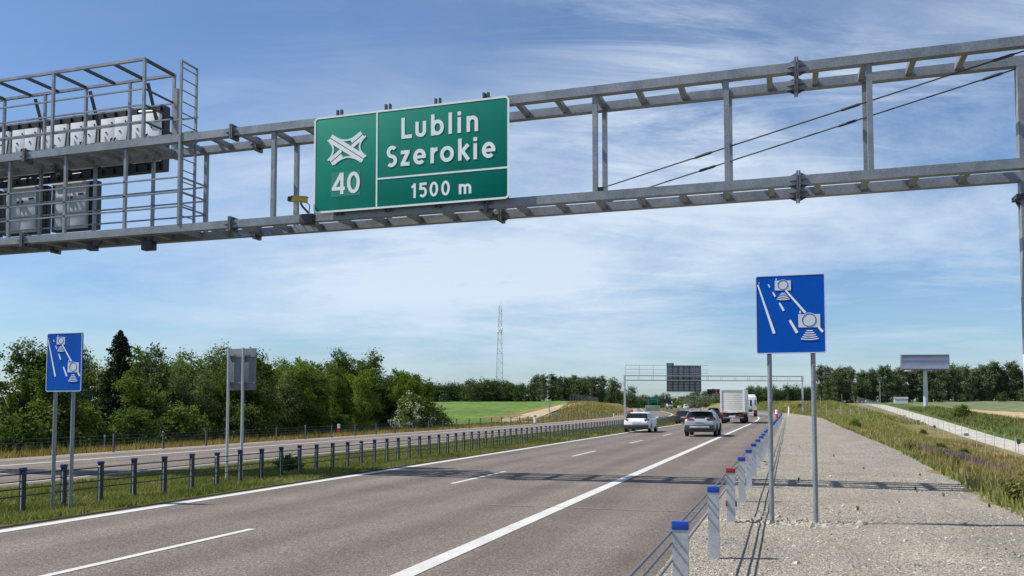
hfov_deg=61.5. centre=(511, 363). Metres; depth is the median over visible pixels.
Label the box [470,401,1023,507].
ground
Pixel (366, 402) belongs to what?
broadleaf tree
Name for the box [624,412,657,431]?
silver car
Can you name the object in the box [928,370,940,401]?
tall tree
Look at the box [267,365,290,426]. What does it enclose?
broadleaf tree
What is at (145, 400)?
broadleaf tree
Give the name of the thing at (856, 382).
tall tree
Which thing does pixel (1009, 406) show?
field
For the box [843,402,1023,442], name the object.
bank
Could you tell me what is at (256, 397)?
broadleaf tree
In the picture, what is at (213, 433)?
bush
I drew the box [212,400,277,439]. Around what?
bush
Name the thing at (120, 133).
cabinet door
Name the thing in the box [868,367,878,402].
tall tree
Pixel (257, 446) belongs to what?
edge marking
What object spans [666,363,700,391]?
sign
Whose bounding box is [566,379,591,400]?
grove tree
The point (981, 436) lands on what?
gravel track
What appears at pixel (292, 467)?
bush
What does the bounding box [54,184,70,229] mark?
cabinet door
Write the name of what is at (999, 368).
tall tree
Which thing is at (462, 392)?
field edge tree
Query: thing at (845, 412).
wire fence
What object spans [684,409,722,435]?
silver suv
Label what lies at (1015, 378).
tall tree
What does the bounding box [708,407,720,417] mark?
dark car
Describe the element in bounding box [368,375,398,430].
broadleaf tree
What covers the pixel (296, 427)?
bush
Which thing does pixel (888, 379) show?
tall tree
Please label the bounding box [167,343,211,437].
birch tree
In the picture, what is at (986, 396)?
bush
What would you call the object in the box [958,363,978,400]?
tall tree
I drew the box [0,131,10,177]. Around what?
cabinet door
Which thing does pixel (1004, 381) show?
tall tree
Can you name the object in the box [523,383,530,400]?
field edge tree
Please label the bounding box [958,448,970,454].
bush
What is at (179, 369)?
birch tree
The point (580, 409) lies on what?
bank grass
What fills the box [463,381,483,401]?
field edge tree
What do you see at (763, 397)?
horizon tree
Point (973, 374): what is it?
tall tree
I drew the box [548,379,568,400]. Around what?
grove tree
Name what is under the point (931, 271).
sky
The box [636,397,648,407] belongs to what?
horizon tree
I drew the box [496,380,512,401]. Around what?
field edge tree
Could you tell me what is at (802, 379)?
sign gantry
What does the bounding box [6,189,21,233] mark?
cabinet door
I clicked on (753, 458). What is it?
cable barrier
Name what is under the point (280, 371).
broadleaf tree
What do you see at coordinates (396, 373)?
broadleaf tree
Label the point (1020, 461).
dry verge grass
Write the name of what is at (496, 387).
field edge tree
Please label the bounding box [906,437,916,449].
weed
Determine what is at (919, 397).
bush
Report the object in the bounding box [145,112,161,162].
cabinet door
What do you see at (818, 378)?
tall tree
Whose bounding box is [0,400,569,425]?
crop field
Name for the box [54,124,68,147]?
cabinet door
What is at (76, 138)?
cabinet door
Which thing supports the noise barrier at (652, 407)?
on the road at (11, 468)
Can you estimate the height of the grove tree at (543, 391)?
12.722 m
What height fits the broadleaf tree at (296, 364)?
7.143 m
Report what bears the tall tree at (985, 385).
on the field at (1009, 406)
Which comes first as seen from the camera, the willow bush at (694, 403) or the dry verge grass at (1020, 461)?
the dry verge grass at (1020, 461)
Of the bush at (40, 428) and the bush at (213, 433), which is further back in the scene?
the bush at (213, 433)
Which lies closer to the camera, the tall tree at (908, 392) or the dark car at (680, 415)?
the dark car at (680, 415)
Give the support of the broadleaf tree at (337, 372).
on the forest floor
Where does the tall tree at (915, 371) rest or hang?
on the field at (1009, 406)
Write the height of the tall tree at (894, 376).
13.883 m
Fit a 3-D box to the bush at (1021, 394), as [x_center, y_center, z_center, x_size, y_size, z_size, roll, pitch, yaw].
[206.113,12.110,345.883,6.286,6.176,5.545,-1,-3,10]
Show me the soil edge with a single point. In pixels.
(15, 525)
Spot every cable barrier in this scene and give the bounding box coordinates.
[0,410,632,455]
[0,416,674,511]
[628,410,781,575]
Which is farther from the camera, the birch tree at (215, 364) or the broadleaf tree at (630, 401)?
the broadleaf tree at (630, 401)
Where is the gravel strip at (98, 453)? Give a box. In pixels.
[0,408,636,460]
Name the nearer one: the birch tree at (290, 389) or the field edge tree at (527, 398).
the birch tree at (290, 389)
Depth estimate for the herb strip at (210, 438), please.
50.43 m
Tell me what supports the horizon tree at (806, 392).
on the ground at (513, 415)
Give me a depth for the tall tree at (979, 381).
353.30 m
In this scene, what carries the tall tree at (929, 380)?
on the field at (1009, 406)
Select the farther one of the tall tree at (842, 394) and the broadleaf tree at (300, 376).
the tall tree at (842, 394)
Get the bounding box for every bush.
[0,405,26,452]
[11,397,98,449]
[66,403,121,446]
[103,405,170,445]
[141,400,217,442]
[189,420,225,440]
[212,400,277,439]
[245,412,283,435]
[272,453,307,470]
[276,415,304,435]
[302,408,332,433]
[324,412,353,431]
[388,390,441,428]
[428,412,444,426]
[432,401,453,425]
[673,400,680,407]
[678,398,692,407]
[683,394,705,407]
[701,395,714,406]
[709,393,719,402]
[848,419,861,427]
[891,389,906,402]
[916,394,922,401]
[919,429,928,434]
[921,391,934,401]
[934,442,949,449]
[950,403,973,417]
[956,393,964,401]
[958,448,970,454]
[976,389,992,400]
[996,391,1008,401]
[1016,387,1023,400]
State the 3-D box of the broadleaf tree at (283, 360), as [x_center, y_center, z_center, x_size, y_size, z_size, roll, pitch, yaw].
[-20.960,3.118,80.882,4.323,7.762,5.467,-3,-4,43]
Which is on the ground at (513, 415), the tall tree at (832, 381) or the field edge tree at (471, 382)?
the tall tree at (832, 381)
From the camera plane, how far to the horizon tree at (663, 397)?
514.47 m
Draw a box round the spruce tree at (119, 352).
[90,330,139,429]
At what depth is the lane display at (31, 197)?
26.85 m
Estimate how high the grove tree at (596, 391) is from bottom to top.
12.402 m
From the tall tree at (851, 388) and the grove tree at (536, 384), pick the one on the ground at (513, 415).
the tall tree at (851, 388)
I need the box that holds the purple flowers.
[888,437,1020,473]
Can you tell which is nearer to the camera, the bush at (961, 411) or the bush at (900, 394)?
the bush at (961, 411)
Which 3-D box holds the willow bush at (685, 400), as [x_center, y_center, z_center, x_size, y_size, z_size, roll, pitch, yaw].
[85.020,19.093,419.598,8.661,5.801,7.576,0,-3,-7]
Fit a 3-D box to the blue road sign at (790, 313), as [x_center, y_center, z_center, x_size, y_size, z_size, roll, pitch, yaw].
[4.295,0.628,13.201,1.020,4.003,0.110,-1,-3,18]
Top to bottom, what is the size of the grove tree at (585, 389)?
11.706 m
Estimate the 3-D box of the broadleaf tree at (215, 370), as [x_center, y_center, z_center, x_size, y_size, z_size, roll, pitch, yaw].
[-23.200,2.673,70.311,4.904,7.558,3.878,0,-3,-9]
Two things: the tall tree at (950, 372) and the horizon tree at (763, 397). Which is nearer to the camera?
the tall tree at (950, 372)
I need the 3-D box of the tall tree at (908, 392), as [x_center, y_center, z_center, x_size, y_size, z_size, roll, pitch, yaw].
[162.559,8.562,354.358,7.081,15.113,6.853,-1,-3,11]
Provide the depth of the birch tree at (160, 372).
54.65 m
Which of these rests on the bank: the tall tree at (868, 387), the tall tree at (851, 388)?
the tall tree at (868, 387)
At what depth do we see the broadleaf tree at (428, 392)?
88.54 m
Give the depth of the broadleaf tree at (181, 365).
74.46 m
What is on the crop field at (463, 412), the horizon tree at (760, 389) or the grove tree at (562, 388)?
the grove tree at (562, 388)
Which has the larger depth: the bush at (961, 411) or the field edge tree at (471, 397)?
the field edge tree at (471, 397)
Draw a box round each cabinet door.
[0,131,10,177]
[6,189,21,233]
[12,129,25,176]
[20,188,38,232]
[24,128,39,175]
[41,126,54,173]
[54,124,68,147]
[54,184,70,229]
[70,122,83,170]
[70,183,88,228]
[83,120,98,168]
[100,118,114,167]
[114,116,128,165]
[131,114,146,163]
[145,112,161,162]
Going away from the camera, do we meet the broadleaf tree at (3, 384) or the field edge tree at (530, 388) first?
the broadleaf tree at (3, 384)
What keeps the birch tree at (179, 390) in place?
on the forest floor
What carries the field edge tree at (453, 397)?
on the crop field at (463, 412)
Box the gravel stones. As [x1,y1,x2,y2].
[665,442,1023,575]
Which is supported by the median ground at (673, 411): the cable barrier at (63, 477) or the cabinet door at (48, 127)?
the cable barrier at (63, 477)
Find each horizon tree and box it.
[613,391,623,403]
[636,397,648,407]
[659,392,668,407]
[748,385,761,400]
[754,383,765,400]
[759,389,774,401]
[772,388,784,400]
[778,383,793,400]
[786,389,799,400]
[788,385,801,400]
[794,386,810,400]
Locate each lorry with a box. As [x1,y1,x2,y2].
[666,401,672,408]
[748,395,758,416]
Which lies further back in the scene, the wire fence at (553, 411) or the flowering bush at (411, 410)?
the wire fence at (553, 411)
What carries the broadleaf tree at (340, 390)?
on the forest floor
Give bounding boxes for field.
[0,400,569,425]
[865,400,1023,411]
[967,409,1023,417]
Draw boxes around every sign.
[46,332,83,508]
[313,92,508,215]
[647,398,670,409]
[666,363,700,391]
[707,389,719,396]
[755,273,825,522]
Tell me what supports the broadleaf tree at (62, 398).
on the forest floor
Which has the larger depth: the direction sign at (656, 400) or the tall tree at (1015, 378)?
the tall tree at (1015, 378)
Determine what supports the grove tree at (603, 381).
on the ground at (513, 415)
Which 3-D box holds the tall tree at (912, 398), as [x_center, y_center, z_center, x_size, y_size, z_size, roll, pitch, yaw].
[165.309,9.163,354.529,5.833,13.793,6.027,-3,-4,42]
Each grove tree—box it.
[529,376,537,401]
[532,374,542,400]
[538,373,551,400]
[546,374,556,400]
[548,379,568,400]
[553,376,565,400]
[561,377,570,400]
[565,377,573,398]
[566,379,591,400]
[569,374,579,400]
[573,376,599,400]
[584,376,593,400]
[591,376,602,401]
[596,378,603,401]
[598,376,609,402]
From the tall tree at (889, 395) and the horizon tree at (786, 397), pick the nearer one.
the tall tree at (889, 395)
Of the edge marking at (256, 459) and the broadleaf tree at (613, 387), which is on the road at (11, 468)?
the edge marking at (256, 459)
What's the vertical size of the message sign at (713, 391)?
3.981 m
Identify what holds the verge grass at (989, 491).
on the ground at (513, 415)
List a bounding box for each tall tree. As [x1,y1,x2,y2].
[816,363,828,400]
[820,364,833,398]
[820,372,835,400]
[826,371,839,401]
[833,368,850,402]
[834,365,847,401]
[837,370,851,402]
[843,368,861,402]
[845,364,857,402]
[853,372,866,402]
[855,369,866,402]
[863,370,875,401]
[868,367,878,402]
[872,364,888,402]
[877,364,898,402]
[884,370,892,400]
[889,371,898,400]
[893,365,908,395]
[900,370,912,399]
[907,371,918,402]
[911,370,922,398]
[911,370,928,400]
[921,370,935,401]
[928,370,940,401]
[930,370,950,401]
[941,368,955,401]
[947,365,962,400]
[950,361,962,399]
[953,370,964,398]
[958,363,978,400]
[966,370,977,400]
[971,366,985,398]
[975,367,993,396]
[983,359,999,400]
[990,359,1004,398]
[997,360,1016,400]
[997,370,1009,397]
[1004,360,1023,400]
[1012,368,1023,400]
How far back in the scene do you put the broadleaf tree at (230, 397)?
64.83 m
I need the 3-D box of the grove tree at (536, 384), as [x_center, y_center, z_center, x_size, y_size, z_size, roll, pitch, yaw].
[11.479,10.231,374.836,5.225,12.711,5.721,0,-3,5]
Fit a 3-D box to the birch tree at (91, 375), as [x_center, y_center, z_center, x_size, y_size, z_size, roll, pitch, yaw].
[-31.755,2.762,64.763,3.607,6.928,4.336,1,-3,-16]
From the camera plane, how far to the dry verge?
227.46 m
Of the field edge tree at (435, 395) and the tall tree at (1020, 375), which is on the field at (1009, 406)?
the tall tree at (1020, 375)
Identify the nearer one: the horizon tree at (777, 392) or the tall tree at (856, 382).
the tall tree at (856, 382)
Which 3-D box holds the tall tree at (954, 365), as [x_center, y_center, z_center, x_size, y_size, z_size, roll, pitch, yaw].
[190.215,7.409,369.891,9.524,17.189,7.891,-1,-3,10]
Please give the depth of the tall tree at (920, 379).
352.72 m
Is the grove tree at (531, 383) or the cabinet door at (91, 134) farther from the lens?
the grove tree at (531, 383)
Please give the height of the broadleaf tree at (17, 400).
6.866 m
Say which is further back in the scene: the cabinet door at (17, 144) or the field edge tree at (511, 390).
the field edge tree at (511, 390)
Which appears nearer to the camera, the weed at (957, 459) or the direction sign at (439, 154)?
the direction sign at (439, 154)
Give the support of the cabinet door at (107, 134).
in the display board
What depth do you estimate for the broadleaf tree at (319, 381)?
84.00 m
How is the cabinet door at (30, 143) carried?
in the display board
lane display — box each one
[0,177,51,236]
[0,191,3,237]
[37,172,101,232]
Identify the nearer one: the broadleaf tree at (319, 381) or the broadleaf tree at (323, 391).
the broadleaf tree at (323, 391)
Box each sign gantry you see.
[0,35,1023,353]
[624,365,803,416]
[664,392,711,408]
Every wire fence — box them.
[549,400,558,418]
[570,395,596,403]
[826,401,871,415]
[861,398,1021,458]
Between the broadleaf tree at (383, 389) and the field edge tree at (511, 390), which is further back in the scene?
the field edge tree at (511, 390)
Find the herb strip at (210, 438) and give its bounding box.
[0,420,526,455]
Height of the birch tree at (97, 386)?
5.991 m
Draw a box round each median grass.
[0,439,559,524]
[451,419,684,442]
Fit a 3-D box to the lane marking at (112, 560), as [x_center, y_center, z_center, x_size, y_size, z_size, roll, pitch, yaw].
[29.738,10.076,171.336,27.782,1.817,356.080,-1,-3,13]
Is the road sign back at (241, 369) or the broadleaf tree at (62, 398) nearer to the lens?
the road sign back at (241, 369)
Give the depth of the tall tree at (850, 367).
369.32 m
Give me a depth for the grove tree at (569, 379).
376.13 m
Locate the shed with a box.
[893,397,907,403]
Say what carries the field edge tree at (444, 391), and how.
on the crop field at (463, 412)
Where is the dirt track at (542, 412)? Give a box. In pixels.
[500,403,579,421]
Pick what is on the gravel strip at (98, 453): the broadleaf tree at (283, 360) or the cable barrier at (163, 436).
the cable barrier at (163, 436)
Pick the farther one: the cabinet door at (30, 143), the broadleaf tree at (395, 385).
the broadleaf tree at (395, 385)
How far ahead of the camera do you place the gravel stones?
14.17 m
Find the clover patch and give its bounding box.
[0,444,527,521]
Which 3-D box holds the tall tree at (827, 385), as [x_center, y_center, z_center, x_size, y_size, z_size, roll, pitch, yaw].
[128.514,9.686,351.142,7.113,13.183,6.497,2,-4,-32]
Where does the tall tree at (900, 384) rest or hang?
on the field at (1009, 406)
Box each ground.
[0,408,679,526]
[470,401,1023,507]
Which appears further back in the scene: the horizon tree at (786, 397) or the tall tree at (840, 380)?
the horizon tree at (786, 397)
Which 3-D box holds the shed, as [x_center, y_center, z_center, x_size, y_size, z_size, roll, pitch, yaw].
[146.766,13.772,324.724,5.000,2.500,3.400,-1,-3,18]
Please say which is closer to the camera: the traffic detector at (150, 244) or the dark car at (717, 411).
the traffic detector at (150, 244)
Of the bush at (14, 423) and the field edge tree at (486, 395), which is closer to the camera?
the bush at (14, 423)
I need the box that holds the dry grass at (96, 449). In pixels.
[0,415,615,458]
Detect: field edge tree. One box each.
[431,382,442,401]
[437,382,455,401]
[443,380,459,401]
[456,384,466,401]
[458,379,474,401]
[462,378,478,395]
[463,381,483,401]
[475,378,492,401]
[477,378,500,401]
[487,378,505,401]
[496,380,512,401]
[503,382,518,401]
[510,383,528,401]
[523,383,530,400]
[525,380,540,401]
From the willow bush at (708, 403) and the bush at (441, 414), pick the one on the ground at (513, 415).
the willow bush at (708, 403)
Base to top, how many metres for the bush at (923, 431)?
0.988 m
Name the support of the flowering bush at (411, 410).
on the forest floor
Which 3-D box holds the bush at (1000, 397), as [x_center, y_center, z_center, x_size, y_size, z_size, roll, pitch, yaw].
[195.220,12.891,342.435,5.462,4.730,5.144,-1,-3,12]
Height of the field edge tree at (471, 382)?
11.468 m
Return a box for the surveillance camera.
[287,195,315,225]
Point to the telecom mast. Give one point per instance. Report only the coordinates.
(498, 331)
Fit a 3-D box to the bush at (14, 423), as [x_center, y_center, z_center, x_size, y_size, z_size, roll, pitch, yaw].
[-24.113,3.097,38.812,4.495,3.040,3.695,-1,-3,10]
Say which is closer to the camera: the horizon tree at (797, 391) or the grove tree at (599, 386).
the grove tree at (599, 386)
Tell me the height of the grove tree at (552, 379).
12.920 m
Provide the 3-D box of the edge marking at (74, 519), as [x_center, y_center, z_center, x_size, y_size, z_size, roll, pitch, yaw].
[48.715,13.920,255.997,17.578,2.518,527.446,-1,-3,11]
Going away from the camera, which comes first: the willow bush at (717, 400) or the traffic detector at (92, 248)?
the traffic detector at (92, 248)
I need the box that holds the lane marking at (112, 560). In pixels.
[3,412,668,575]
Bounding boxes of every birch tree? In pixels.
[75,345,97,415]
[79,354,103,409]
[92,365,111,421]
[132,341,176,432]
[162,370,205,437]
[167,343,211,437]
[167,363,192,437]
[180,368,222,431]
[193,338,237,435]
[256,371,279,421]
[274,369,307,431]
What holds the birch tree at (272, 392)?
on the forest floor
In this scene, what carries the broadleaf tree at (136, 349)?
on the forest floor
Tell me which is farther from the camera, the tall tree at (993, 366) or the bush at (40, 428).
the tall tree at (993, 366)
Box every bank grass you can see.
[515,401,623,421]
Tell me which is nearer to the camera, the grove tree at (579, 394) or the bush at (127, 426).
the bush at (127, 426)
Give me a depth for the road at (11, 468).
37.38 m
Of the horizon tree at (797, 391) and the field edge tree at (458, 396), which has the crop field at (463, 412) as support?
the field edge tree at (458, 396)
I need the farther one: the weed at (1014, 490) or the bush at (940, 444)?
the bush at (940, 444)
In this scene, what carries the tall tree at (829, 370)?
on the ground at (513, 415)
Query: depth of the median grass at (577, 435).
55.32 m
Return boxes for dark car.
[675,410,688,423]
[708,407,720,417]
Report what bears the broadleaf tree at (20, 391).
on the forest floor
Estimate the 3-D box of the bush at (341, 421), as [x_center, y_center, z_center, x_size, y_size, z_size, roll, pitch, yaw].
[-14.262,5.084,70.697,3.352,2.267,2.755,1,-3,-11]
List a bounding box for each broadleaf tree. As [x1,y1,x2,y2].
[0,336,82,449]
[0,378,15,448]
[2,369,49,445]
[24,368,91,448]
[50,369,100,415]
[97,343,162,402]
[107,365,171,439]
[164,358,200,377]
[195,354,219,377]
[204,352,226,428]
[209,347,282,437]
[214,346,264,422]
[256,361,271,380]
[266,361,305,411]
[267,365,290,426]
[268,356,301,390]
[270,360,324,433]
[289,360,329,414]
[293,356,324,391]
[295,365,336,431]
[314,365,329,417]
[318,361,357,423]
[323,347,360,426]
[327,375,354,430]
[345,366,384,429]
[347,347,397,429]
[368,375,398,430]
[385,368,422,429]
[387,379,397,418]
[391,369,427,427]
[417,377,438,411]
[600,376,623,403]
[619,384,642,407]
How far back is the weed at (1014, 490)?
15.53 m
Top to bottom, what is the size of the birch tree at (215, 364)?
8.044 m
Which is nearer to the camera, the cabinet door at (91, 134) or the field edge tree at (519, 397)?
the cabinet door at (91, 134)
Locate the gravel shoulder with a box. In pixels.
[656,408,1023,575]
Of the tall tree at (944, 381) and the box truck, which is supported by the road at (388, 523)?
the box truck
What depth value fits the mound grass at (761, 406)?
168.79 m
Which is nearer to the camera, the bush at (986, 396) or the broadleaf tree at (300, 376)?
the broadleaf tree at (300, 376)
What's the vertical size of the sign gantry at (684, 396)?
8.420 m
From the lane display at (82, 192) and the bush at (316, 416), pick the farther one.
the bush at (316, 416)
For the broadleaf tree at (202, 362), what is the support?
on the forest floor
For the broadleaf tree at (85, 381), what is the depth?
50.71 m
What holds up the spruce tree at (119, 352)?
on the forest floor
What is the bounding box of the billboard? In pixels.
[900,354,949,406]
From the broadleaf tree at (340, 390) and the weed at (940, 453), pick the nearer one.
the weed at (940, 453)
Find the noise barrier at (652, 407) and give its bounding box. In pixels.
[645,405,659,410]
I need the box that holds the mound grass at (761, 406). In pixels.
[756,399,925,424]
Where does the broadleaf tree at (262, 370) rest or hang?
on the forest floor
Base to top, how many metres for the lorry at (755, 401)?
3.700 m
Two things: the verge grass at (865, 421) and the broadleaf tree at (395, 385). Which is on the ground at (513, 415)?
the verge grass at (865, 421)
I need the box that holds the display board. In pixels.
[0,106,169,188]
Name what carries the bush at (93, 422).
on the forest floor
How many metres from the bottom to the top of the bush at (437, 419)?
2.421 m
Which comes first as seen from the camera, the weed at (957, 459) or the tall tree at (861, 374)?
the weed at (957, 459)
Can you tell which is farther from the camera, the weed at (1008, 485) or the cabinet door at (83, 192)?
the cabinet door at (83, 192)
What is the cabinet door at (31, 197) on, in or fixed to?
in the lane display at (31, 197)
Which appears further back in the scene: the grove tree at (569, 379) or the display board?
the grove tree at (569, 379)
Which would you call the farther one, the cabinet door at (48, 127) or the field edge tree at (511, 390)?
the field edge tree at (511, 390)
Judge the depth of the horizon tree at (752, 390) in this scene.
513.84 m
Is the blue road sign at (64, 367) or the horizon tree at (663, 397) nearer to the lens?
the blue road sign at (64, 367)
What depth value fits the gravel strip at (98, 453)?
46.80 m
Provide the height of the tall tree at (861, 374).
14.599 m
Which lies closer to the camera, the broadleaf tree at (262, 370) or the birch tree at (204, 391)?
the birch tree at (204, 391)
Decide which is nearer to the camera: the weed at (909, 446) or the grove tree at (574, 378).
the weed at (909, 446)
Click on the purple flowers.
(966, 458)
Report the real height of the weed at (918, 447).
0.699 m
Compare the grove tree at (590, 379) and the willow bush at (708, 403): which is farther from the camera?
the willow bush at (708, 403)
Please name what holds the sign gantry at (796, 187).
on the ground at (513, 415)
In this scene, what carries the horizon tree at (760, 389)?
on the ground at (513, 415)
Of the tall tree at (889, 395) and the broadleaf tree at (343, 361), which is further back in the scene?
the tall tree at (889, 395)
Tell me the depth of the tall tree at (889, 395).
370.72 m
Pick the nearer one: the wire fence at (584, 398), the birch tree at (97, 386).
the birch tree at (97, 386)
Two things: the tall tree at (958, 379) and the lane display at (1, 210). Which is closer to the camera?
the lane display at (1, 210)
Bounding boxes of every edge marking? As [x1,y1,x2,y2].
[0,409,689,532]
[0,411,672,484]
[1,408,642,465]
[390,414,759,575]
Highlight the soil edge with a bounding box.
[0,409,681,528]
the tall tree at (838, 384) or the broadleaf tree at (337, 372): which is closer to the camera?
the broadleaf tree at (337, 372)
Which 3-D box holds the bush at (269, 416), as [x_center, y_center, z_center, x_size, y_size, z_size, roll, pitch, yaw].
[-17.306,4.464,60.044,2.926,2.408,3.560,-1,-3,19]
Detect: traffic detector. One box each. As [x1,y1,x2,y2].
[86,240,102,250]
[141,236,156,250]
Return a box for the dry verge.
[586,407,632,419]
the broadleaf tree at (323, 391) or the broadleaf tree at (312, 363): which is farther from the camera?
the broadleaf tree at (312, 363)
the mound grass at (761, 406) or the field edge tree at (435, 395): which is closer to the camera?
the mound grass at (761, 406)
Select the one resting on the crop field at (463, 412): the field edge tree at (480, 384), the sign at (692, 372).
the field edge tree at (480, 384)
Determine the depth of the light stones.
12.99 m
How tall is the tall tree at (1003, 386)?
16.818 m
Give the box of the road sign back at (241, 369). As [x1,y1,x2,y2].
[225,348,256,479]
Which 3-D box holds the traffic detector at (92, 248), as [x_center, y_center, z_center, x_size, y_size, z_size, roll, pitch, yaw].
[-11.786,-3.349,24.361,0.452,0.278,0.300,0,-3,-5]
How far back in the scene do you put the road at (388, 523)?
13.18 m
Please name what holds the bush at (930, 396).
on the field at (1009, 406)
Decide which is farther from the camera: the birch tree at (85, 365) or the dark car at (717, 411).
the dark car at (717, 411)
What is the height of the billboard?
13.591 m
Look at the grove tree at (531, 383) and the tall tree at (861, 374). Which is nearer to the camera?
the tall tree at (861, 374)
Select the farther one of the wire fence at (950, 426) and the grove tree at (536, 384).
the grove tree at (536, 384)
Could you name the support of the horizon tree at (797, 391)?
on the ground at (513, 415)
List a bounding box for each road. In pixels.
[0,408,674,486]
[0,408,776,575]
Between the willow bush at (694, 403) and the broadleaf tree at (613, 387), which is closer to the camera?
the willow bush at (694, 403)
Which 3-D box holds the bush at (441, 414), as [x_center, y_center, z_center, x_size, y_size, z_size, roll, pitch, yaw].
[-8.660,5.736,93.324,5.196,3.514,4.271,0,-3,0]
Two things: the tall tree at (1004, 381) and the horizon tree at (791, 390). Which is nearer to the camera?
the tall tree at (1004, 381)
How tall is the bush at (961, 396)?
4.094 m
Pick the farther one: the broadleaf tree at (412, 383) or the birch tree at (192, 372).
the broadleaf tree at (412, 383)
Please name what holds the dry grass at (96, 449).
on the dry verge
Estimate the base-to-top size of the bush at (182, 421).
3.070 m
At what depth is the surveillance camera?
21.46 m
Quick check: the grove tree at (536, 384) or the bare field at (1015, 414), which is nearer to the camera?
the bare field at (1015, 414)
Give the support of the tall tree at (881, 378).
on the field at (1009, 406)
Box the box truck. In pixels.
[720,389,751,422]
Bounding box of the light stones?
[704,515,909,528]
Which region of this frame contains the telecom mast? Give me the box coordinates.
[496,306,502,384]
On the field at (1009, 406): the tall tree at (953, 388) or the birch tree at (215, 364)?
the tall tree at (953, 388)
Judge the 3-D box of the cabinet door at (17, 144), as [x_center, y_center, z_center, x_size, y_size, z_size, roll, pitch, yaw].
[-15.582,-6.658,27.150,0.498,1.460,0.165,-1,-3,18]
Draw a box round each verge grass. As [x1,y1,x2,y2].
[791,400,1023,469]
[835,419,1023,505]
[854,430,1023,517]
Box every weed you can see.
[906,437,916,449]
[914,440,924,452]
[933,446,944,460]
[951,449,962,465]
[996,481,1023,503]
[999,473,1021,496]
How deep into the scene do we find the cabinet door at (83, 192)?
26.20 m
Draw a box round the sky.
[0,0,1023,401]
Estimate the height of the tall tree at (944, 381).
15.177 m
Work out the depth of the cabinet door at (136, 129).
25.75 m
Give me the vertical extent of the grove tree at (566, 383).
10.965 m
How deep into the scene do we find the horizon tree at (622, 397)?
518.47 m
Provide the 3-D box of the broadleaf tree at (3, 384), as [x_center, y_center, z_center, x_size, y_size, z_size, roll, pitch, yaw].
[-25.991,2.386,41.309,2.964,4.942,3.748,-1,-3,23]
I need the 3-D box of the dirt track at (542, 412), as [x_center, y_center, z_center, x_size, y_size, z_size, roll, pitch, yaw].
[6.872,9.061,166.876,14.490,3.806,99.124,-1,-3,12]
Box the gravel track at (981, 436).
[865,404,1023,454]
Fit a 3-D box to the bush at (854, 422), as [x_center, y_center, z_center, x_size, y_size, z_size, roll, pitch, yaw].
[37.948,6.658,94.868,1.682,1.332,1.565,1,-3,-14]
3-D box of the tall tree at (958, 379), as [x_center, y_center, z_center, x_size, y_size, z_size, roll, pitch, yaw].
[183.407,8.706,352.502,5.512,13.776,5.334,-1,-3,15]

